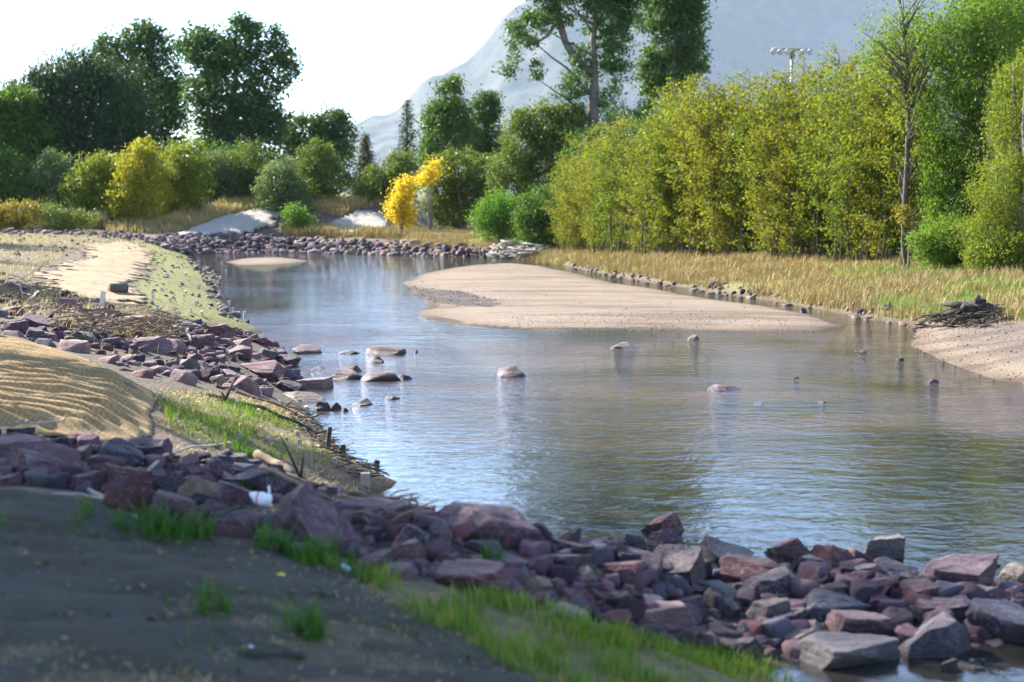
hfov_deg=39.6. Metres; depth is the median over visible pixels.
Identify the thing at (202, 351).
rock
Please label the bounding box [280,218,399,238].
yellow plants
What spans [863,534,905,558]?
rock
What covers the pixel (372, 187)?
shrub
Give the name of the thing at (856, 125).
sapling
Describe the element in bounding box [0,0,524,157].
sky
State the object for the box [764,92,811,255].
sapling
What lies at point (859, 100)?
sapling
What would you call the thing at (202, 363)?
rock
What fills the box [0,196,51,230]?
shrub
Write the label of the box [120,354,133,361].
rock
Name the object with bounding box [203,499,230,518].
rock
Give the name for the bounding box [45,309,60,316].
rock
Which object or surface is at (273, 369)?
rock
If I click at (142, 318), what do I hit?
rock
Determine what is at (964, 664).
rock
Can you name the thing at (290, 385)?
rock
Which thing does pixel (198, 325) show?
rock
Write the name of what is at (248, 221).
concrete apron
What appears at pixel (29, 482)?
rock
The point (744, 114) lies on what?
sapling
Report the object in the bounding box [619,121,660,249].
sapling
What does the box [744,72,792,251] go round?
sapling
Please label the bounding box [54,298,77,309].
rock
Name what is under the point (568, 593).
rock
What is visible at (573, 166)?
sapling
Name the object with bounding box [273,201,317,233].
shrub
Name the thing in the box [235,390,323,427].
branch
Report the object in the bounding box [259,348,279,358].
rock
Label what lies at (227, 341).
rock
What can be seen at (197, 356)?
rock
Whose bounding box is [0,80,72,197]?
broadleaf tree
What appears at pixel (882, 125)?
sapling
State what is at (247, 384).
rock
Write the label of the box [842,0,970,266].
bare tree
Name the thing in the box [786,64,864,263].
sapling
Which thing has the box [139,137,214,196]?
broadleaf tree
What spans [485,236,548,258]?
driftwood tangle
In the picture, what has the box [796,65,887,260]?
sapling
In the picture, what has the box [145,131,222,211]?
shrub
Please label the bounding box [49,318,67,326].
rock
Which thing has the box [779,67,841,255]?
sapling
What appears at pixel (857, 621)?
rock
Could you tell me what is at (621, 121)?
sapling
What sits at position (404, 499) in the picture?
driftwood tangle
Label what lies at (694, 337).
rock
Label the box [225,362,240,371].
rock
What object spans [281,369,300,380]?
rock
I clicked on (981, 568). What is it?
rock
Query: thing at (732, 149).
sapling
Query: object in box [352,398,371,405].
rock
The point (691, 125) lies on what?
sapling
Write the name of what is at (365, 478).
post
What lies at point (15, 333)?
rock
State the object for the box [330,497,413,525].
rock
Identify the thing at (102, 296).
post
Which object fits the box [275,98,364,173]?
broadleaf tree
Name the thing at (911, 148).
sapling
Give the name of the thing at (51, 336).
rock
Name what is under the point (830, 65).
sapling
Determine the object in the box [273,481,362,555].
rock
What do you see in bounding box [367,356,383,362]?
rock
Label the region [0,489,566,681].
erosion blanket
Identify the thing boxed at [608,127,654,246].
sapling
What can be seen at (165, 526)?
grass
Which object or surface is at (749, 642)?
rock
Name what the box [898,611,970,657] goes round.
rock
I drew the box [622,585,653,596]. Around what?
rock
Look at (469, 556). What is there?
rock
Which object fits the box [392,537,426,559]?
rock
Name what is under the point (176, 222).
brush
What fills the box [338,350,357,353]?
rock
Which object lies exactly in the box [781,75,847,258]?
sapling
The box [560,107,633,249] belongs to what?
sapling
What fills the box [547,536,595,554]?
rock
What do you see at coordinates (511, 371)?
rock
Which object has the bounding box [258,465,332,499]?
branch
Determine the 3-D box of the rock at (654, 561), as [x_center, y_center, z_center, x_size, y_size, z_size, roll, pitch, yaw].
[0.824,1.591,10.138,0.560,0.268,0.352,7,1,-3]
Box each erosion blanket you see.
[0,334,156,442]
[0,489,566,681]
[30,240,163,306]
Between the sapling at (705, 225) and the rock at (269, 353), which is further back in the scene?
the sapling at (705, 225)
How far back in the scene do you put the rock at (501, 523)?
9.83 m
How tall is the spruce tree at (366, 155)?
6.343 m
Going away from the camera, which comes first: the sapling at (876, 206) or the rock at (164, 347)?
the rock at (164, 347)
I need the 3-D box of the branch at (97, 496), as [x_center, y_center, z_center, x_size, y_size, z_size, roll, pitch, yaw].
[-2.797,1.011,9.189,0.415,0.158,1.281,-3,6,-30]
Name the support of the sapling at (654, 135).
on the ground at (514, 289)
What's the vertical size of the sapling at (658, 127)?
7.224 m
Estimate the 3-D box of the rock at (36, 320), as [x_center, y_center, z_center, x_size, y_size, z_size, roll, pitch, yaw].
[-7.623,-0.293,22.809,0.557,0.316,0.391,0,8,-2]
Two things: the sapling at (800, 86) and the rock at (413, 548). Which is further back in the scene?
the sapling at (800, 86)
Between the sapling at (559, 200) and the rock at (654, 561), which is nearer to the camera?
the rock at (654, 561)
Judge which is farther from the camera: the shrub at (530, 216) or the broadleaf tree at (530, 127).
the broadleaf tree at (530, 127)
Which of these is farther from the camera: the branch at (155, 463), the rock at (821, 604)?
the branch at (155, 463)
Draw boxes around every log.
[107,283,128,292]
[246,648,306,659]
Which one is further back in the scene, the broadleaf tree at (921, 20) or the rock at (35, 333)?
the broadleaf tree at (921, 20)
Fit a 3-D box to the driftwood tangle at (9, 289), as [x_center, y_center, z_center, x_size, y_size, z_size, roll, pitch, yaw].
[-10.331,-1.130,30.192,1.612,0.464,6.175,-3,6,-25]
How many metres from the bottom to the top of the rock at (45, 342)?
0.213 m
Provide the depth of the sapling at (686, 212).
62.30 m
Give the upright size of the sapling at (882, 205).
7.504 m
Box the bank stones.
[0,231,907,325]
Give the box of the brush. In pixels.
[0,192,386,233]
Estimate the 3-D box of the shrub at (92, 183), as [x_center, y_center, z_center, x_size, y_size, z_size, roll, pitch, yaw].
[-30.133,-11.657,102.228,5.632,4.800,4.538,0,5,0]
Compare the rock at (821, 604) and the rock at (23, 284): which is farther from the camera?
the rock at (23, 284)
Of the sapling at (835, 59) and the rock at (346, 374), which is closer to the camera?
the rock at (346, 374)
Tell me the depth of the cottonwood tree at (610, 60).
94.19 m
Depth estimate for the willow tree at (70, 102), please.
113.86 m
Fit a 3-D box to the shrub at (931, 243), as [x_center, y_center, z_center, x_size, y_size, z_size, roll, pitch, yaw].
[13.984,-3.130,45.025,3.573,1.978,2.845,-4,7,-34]
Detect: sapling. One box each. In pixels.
[537,152,579,243]
[542,159,584,251]
[544,152,577,249]
[549,192,589,250]
[550,125,603,244]
[555,132,592,249]
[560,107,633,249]
[566,146,607,251]
[568,123,612,254]
[568,139,613,248]
[580,127,632,252]
[581,135,622,254]
[585,149,615,251]
[590,116,640,253]
[590,148,630,251]
[598,137,644,250]
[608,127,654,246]
[613,114,670,253]
[613,167,657,253]
[618,82,680,248]
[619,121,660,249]
[622,114,644,245]
[624,114,671,250]
[625,77,692,252]
[628,82,702,251]
[628,120,695,253]
[632,97,697,252]
[634,147,695,253]
[646,96,679,247]
[646,105,671,244]
[652,75,716,257]
[661,106,701,250]
[662,80,748,254]
[663,70,753,256]
[664,74,714,255]
[669,83,725,251]
[669,88,722,255]
[670,69,759,249]
[679,83,751,252]
[687,82,746,253]
[696,112,757,254]
[699,87,750,252]
[700,69,792,254]
[704,127,757,257]
[713,77,778,253]
[713,88,793,252]
[715,112,762,253]
[720,81,791,250]
[724,82,775,252]
[726,85,805,258]
[742,69,811,251]
[743,71,798,242]
[743,109,813,258]
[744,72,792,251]
[751,121,824,260]
[760,76,851,255]
[762,90,828,255]
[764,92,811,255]
[767,56,815,245]
[771,58,837,241]
[776,94,845,257]
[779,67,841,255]
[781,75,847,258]
[782,87,851,257]
[784,45,833,251]
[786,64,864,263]
[791,38,873,253]
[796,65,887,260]
[800,61,888,259]
[809,74,913,260]
[812,85,872,262]
[815,46,866,253]
[822,54,926,259]
[824,52,866,249]
[824,85,903,260]
[832,51,894,252]
[832,56,900,259]
[835,80,928,260]
[837,45,896,259]
[840,39,949,257]
[841,36,918,255]
[841,84,925,260]
[856,47,936,259]
[858,53,934,222]
[865,74,950,258]
[873,71,960,260]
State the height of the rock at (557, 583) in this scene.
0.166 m
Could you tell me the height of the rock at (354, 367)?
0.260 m
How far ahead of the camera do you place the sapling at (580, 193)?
76.13 m
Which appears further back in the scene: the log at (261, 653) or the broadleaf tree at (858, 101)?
the broadleaf tree at (858, 101)
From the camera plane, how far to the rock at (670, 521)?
13.10 m
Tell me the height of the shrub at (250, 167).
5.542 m
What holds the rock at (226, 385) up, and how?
on the ground at (514, 289)
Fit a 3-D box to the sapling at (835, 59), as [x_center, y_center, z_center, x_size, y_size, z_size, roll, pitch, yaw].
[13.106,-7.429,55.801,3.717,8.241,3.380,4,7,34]
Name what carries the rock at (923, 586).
on the ground at (514, 289)
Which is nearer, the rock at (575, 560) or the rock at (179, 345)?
the rock at (575, 560)
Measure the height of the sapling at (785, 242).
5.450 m
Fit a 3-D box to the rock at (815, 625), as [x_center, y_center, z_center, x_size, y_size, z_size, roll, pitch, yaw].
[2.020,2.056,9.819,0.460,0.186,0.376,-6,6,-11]
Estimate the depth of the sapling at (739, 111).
60.44 m
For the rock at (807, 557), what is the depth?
11.39 m
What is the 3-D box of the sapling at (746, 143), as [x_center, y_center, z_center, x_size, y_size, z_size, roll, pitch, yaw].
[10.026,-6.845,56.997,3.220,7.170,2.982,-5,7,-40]
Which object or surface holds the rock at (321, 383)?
on the ground at (514, 289)
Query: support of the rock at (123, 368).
on the ground at (514, 289)
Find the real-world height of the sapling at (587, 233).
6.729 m
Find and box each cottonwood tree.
[82,12,196,155]
[165,10,308,162]
[491,0,673,231]
[627,0,718,102]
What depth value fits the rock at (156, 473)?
10.72 m
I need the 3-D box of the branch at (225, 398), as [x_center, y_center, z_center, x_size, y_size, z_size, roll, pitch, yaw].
[-3.182,0.748,18.027,1.355,0.769,0.382,0,5,0]
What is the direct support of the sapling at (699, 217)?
on the ground at (514, 289)
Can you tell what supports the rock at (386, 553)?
on the ground at (514, 289)
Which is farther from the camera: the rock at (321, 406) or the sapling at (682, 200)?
the sapling at (682, 200)
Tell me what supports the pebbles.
on the ground at (514, 289)
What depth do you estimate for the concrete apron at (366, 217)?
100.32 m
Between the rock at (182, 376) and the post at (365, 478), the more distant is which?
the rock at (182, 376)
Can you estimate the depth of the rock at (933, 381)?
24.22 m
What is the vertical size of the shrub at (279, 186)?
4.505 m
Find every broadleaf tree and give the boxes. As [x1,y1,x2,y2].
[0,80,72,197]
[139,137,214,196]
[202,134,364,197]
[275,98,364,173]
[413,71,485,220]
[413,143,507,229]
[456,83,511,207]
[476,95,596,229]
[551,84,717,197]
[585,101,777,224]
[809,70,954,202]
[851,0,1023,211]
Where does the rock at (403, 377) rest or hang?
in the water
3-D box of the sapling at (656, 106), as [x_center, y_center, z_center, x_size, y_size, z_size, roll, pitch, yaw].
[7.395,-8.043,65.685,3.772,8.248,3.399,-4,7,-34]
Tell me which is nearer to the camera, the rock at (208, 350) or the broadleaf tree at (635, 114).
the rock at (208, 350)
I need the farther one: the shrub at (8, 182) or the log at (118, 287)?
the shrub at (8, 182)
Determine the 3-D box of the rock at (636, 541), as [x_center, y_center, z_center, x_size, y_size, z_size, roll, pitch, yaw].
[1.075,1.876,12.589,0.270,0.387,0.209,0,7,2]
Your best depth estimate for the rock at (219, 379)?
19.82 m
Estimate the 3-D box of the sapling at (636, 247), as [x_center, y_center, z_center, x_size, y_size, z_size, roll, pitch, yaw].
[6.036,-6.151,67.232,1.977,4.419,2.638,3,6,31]
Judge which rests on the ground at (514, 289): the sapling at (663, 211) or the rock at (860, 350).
the sapling at (663, 211)
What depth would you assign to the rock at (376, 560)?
8.56 m
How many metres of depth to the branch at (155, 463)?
12.41 m
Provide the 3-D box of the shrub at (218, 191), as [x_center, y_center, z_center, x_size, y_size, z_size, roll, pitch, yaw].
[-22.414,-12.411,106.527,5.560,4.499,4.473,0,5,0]
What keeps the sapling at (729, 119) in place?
on the ground at (514, 289)
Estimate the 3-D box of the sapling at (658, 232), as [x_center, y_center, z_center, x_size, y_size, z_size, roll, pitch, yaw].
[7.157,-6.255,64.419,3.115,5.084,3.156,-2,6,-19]
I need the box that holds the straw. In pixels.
[0,231,594,681]
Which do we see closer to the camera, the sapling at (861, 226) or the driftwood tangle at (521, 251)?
the sapling at (861, 226)
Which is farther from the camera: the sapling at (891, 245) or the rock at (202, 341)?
the sapling at (891, 245)
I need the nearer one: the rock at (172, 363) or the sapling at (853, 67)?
the rock at (172, 363)
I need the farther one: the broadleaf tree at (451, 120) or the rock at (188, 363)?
the broadleaf tree at (451, 120)
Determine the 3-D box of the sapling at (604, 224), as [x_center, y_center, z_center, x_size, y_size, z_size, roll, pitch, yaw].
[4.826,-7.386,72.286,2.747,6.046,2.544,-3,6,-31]
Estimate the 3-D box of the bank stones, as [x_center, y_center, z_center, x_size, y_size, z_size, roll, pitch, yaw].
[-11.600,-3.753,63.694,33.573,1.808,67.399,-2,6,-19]
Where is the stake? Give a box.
[332,457,336,463]
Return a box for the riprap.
[0,228,530,256]
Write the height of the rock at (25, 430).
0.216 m
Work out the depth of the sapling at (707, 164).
60.07 m
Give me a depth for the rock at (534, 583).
9.11 m
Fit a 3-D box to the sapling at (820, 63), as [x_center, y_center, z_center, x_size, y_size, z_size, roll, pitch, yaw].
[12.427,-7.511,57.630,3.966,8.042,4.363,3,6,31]
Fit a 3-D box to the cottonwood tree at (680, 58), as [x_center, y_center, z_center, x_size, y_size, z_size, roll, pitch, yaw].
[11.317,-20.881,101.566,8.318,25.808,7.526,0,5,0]
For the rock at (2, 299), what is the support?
on the ground at (514, 289)
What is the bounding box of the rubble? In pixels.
[0,281,1023,661]
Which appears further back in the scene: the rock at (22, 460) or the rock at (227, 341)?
the rock at (227, 341)
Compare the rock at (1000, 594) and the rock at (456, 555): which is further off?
the rock at (1000, 594)
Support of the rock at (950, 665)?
on the ground at (514, 289)
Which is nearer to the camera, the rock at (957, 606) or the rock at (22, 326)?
the rock at (957, 606)
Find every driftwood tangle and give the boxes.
[0,272,65,298]
[45,304,202,341]
[285,403,389,478]
[326,489,438,525]
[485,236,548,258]
[912,304,1013,328]
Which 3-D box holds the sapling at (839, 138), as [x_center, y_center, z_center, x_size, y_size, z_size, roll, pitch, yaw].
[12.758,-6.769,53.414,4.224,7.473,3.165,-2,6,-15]
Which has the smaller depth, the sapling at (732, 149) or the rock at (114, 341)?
the rock at (114, 341)
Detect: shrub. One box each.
[0,137,57,199]
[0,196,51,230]
[18,146,80,202]
[31,195,101,231]
[51,146,125,210]
[101,135,181,221]
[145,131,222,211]
[180,145,247,198]
[218,135,269,198]
[249,150,318,210]
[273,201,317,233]
[290,134,354,199]
[343,145,421,199]
[379,173,424,229]
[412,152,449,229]
[464,186,535,241]
[507,182,582,249]
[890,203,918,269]
[898,212,999,270]
[954,221,1023,272]
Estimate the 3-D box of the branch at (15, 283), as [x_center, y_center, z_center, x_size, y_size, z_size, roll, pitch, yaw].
[-9.736,-1.382,29.618,1.092,0.666,5.486,-2,6,-23]
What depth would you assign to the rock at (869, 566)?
11.51 m
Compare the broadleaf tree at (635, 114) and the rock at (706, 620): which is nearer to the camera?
the rock at (706, 620)
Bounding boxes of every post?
[99,291,105,306]
[326,427,331,445]
[341,445,345,452]
[361,472,369,487]
[374,460,379,466]
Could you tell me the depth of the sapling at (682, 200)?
64.98 m
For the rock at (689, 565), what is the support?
on the ground at (514, 289)
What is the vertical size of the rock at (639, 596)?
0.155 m
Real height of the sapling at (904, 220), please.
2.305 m
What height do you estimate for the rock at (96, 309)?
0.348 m
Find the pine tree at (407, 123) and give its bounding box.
[390,99,419,198]
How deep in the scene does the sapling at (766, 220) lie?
56.00 m
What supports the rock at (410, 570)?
on the ground at (514, 289)
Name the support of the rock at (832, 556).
on the ground at (514, 289)
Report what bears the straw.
on the ground at (514, 289)
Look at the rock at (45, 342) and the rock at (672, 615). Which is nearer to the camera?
the rock at (672, 615)
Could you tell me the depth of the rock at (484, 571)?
8.62 m
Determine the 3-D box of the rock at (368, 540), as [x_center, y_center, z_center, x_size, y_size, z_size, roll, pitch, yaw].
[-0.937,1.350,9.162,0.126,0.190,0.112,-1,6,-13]
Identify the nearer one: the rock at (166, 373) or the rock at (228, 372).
the rock at (166, 373)
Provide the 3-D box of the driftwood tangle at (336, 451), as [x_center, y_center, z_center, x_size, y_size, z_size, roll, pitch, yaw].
[-2.358,1.188,17.632,0.838,0.450,5.844,-2,6,-17]
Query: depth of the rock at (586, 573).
9.39 m
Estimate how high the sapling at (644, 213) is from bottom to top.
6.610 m
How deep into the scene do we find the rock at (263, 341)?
28.39 m
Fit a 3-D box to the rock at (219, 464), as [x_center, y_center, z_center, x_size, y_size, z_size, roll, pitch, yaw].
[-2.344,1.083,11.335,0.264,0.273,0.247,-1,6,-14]
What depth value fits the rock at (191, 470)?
11.10 m
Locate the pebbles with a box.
[407,264,1023,378]
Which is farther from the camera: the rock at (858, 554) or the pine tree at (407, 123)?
the pine tree at (407, 123)
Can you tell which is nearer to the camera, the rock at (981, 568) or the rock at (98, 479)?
the rock at (98, 479)
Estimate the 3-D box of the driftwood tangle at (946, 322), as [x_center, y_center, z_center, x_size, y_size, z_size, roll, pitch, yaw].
[10.971,-0.558,33.950,2.401,0.733,4.617,0,5,0]
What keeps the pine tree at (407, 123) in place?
on the ground at (514, 289)
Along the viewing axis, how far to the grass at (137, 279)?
48.45 m
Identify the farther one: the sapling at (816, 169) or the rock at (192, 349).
the sapling at (816, 169)
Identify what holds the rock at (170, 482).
on the ground at (514, 289)
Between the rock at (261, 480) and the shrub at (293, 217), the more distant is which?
the shrub at (293, 217)
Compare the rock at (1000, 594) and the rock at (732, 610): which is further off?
the rock at (1000, 594)
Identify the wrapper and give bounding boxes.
[340,564,350,571]
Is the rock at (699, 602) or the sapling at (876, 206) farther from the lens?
the sapling at (876, 206)
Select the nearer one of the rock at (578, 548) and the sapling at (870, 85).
the rock at (578, 548)
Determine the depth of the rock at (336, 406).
21.04 m
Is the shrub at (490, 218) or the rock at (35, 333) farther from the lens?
the shrub at (490, 218)
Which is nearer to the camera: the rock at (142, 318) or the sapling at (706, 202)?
the rock at (142, 318)
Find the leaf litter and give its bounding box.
[0,289,506,681]
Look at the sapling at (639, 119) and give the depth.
72.58 m
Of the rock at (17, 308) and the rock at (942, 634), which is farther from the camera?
the rock at (17, 308)
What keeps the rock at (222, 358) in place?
on the ground at (514, 289)
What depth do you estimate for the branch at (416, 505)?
10.07 m
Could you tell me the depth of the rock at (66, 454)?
10.75 m
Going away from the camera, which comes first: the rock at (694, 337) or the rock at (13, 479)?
the rock at (13, 479)
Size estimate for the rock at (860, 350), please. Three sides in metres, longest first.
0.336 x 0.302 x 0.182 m
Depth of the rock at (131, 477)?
9.84 m
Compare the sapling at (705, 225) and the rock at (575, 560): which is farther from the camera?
the sapling at (705, 225)
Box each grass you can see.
[0,432,514,673]
[1,233,254,331]
[160,388,794,681]
[379,223,1023,322]
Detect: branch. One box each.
[11,256,61,295]
[12,410,69,424]
[51,487,138,517]
[146,443,222,470]
[166,307,191,341]
[206,372,312,430]
[211,505,244,518]
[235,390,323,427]
[252,449,296,474]
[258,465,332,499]
[279,434,400,499]
[296,584,334,597]
[339,495,419,508]
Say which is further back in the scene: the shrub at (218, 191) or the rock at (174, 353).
the shrub at (218, 191)
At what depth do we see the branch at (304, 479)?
12.34 m
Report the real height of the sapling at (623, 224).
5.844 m
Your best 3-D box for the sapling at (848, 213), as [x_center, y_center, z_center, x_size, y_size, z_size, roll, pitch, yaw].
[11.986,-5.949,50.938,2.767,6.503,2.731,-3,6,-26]
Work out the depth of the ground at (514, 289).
32.00 m
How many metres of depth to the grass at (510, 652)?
8.24 m
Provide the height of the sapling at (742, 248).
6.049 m
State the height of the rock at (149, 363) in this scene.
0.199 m
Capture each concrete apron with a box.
[174,208,280,237]
[330,210,389,235]
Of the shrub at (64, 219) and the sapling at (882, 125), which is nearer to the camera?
the sapling at (882, 125)
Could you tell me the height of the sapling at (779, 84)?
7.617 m
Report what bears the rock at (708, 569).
on the ground at (514, 289)
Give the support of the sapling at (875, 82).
on the ground at (514, 289)
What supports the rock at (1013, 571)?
on the ground at (514, 289)
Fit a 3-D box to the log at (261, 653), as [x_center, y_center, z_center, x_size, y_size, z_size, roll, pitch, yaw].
[-1.093,1.457,6.615,0.290,0.090,0.068,-3,6,-29]
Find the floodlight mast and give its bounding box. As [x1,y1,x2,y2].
[770,48,812,92]
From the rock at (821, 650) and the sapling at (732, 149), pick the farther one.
the sapling at (732, 149)
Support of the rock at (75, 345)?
on the ground at (514, 289)
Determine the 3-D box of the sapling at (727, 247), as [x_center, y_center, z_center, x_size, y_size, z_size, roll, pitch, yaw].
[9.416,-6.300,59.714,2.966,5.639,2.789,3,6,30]
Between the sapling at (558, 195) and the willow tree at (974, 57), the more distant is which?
the sapling at (558, 195)
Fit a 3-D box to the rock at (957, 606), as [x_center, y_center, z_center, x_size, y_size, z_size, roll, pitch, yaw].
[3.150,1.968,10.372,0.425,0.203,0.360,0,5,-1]
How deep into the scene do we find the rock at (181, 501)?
8.80 m
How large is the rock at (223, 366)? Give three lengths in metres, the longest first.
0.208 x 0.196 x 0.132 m
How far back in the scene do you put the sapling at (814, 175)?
51.37 m
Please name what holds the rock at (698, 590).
on the ground at (514, 289)
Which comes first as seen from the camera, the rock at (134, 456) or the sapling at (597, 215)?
the rock at (134, 456)
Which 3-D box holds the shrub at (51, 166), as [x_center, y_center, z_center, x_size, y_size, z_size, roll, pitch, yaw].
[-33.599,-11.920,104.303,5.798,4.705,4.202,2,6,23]
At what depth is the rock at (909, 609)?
10.18 m
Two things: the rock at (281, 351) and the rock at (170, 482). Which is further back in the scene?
the rock at (281, 351)
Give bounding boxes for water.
[188,252,1023,681]
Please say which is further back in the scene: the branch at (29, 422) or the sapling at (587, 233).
the sapling at (587, 233)
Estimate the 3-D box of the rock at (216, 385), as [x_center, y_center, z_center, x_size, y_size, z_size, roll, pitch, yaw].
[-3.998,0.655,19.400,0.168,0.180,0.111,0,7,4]
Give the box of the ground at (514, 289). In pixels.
[0,193,1023,681]
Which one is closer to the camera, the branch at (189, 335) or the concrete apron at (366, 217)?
the branch at (189, 335)
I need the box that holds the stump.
[940,294,1006,321]
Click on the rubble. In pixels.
(808, 577)
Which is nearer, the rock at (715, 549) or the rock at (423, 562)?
the rock at (423, 562)
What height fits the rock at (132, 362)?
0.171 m
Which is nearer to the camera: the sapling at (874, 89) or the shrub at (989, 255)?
the shrub at (989, 255)
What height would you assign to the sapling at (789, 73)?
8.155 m
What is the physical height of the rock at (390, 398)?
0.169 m
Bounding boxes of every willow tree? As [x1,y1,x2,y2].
[0,35,170,195]
[902,0,1023,256]
[937,36,1023,261]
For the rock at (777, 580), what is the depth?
10.58 m
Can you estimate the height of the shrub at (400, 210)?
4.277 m
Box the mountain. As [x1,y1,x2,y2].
[294,0,1023,205]
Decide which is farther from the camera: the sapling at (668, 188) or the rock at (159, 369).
the sapling at (668, 188)
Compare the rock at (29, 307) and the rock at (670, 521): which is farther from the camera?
the rock at (29, 307)
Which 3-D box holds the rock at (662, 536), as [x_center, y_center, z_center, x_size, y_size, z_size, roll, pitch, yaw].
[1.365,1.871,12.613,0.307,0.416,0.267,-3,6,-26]
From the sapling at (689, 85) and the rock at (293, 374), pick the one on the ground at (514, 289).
the sapling at (689, 85)
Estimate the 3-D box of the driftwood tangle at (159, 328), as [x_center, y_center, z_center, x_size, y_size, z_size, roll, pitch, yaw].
[-6.233,-0.251,23.381,1.688,0.802,4.773,2,6,17]
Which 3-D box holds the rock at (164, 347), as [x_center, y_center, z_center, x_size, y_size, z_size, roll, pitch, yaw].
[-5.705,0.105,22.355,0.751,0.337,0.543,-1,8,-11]
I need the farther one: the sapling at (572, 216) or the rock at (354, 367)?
the sapling at (572, 216)
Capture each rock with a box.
[0,297,13,302]
[0,309,7,316]
[0,330,26,339]
[0,427,35,434]
[0,434,80,464]
[0,472,25,485]
[2,320,28,332]
[3,306,25,314]
[4,447,65,475]
[19,283,32,290]
[21,312,54,326]
[23,474,40,486]
[25,305,39,310]
[26,328,44,339]
[35,326,47,330]
[35,338,55,346]
[44,331,57,340]
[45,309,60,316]
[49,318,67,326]
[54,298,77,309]
[58,339,89,353]
[69,470,107,491]
[72,331,94,342]
[77,308,116,318]
[91,342,100,348]
[98,354,119,363]
[98,437,145,467]
[98,462,154,489]
[101,337,120,347]
[102,487,153,511]
[119,345,128,349]
[119,366,133,371]
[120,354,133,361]
[124,315,160,327]
[128,360,139,365]
[129,437,173,465]
[130,336,173,354]
[132,369,154,378]
[143,360,156,366]
[148,489,195,522]
[150,366,165,372]
[150,468,166,477]
[152,471,181,493]
[160,370,171,376]
[165,360,179,366]
[166,338,188,352]
[169,350,177,355]
[169,369,197,385]
[177,476,223,498]
[180,358,200,369]
[180,466,200,476]
[181,321,201,328]
[187,334,214,348]
[187,353,203,360]
[188,348,196,352]
[197,349,206,353]
[198,361,206,366]
[199,365,219,378]
[203,348,216,353]
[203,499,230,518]
[204,459,234,475]
[207,323,234,337]
[209,374,225,385]
[209,516,252,538]
[214,383,224,388]
[215,354,226,362]
[217,480,255,505]
[218,338,236,345]
[218,362,227,368]
[218,466,303,494]
[222,383,234,390]
[223,369,241,377]
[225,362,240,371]
[228,345,252,359]
[233,338,251,346]
[233,375,260,394]
[241,360,286,379]
[252,337,272,346]
[252,353,260,359]
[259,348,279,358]
[260,387,273,396]
[267,463,284,471]
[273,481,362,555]
[274,380,301,391]
[277,349,287,353]
[278,354,301,366]
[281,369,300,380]
[282,391,322,401]
[288,542,327,557]
[292,344,321,353]
[294,376,333,389]
[311,366,324,369]
[313,400,330,410]
[330,402,341,409]
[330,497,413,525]
[332,369,362,379]
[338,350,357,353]
[343,363,361,371]
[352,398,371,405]
[354,553,384,570]
[360,371,399,380]
[362,535,375,547]
[366,346,405,354]
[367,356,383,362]
[376,549,392,558]
[382,562,419,580]
[385,396,399,399]
[390,524,432,559]
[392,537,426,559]
[398,373,411,379]
[416,558,428,566]
[434,559,511,594]
[435,553,460,560]
[436,501,553,551]
[462,548,528,564]
[466,554,482,558]
[497,366,524,376]
[519,566,530,577]
[525,576,552,591]
[540,601,591,623]
[542,554,593,566]
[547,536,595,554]
[551,577,567,589]
[555,588,595,609]
[575,566,595,580]
[590,540,662,582]
[595,560,648,585]
[601,591,633,608]
[611,342,637,348]
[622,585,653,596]
[623,533,646,548]
[635,600,698,637]
[637,594,666,600]
[641,512,683,532]
[646,528,684,545]
[654,543,688,558]
[663,547,705,585]
[673,595,707,617]
[688,334,698,339]
[693,584,723,594]
[699,535,754,561]
[702,616,723,625]
[704,558,712,580]
[707,384,741,390]
[719,552,779,582]
[722,602,741,618]
[736,621,749,632]
[736,637,759,661]
[742,565,792,597]
[743,597,790,619]
[764,537,809,558]
[773,607,809,619]
[782,619,828,641]
[791,554,830,577]
[797,631,900,669]
[804,589,870,622]
[808,545,855,569]
[825,610,892,636]
[832,563,878,573]
[848,547,873,562]
[848,576,898,595]
[855,348,865,352]
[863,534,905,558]
[874,557,918,576]
[882,608,913,615]
[897,578,940,599]
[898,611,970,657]
[914,597,968,617]
[919,553,998,585]
[927,379,938,382]
[940,658,957,671]
[957,660,985,670]
[966,598,1023,641]
[978,585,1010,598]
[998,562,1023,581]
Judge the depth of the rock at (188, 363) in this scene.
20.95 m
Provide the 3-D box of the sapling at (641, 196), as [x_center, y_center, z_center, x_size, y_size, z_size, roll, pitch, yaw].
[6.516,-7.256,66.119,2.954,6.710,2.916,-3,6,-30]
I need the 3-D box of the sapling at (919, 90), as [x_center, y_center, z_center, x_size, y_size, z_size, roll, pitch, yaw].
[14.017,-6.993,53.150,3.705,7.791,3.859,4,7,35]
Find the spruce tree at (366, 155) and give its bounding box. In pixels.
[345,133,378,195]
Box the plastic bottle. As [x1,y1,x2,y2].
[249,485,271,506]
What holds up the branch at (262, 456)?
on the rock at (279, 466)
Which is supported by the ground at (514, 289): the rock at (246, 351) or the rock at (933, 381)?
the rock at (246, 351)
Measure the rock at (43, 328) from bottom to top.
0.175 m
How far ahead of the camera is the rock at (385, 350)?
28.89 m
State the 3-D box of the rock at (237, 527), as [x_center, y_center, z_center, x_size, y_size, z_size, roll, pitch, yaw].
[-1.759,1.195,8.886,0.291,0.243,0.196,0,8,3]
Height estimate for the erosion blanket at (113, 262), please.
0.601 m
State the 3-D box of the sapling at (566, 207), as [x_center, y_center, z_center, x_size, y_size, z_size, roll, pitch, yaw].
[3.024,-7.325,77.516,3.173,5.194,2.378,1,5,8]

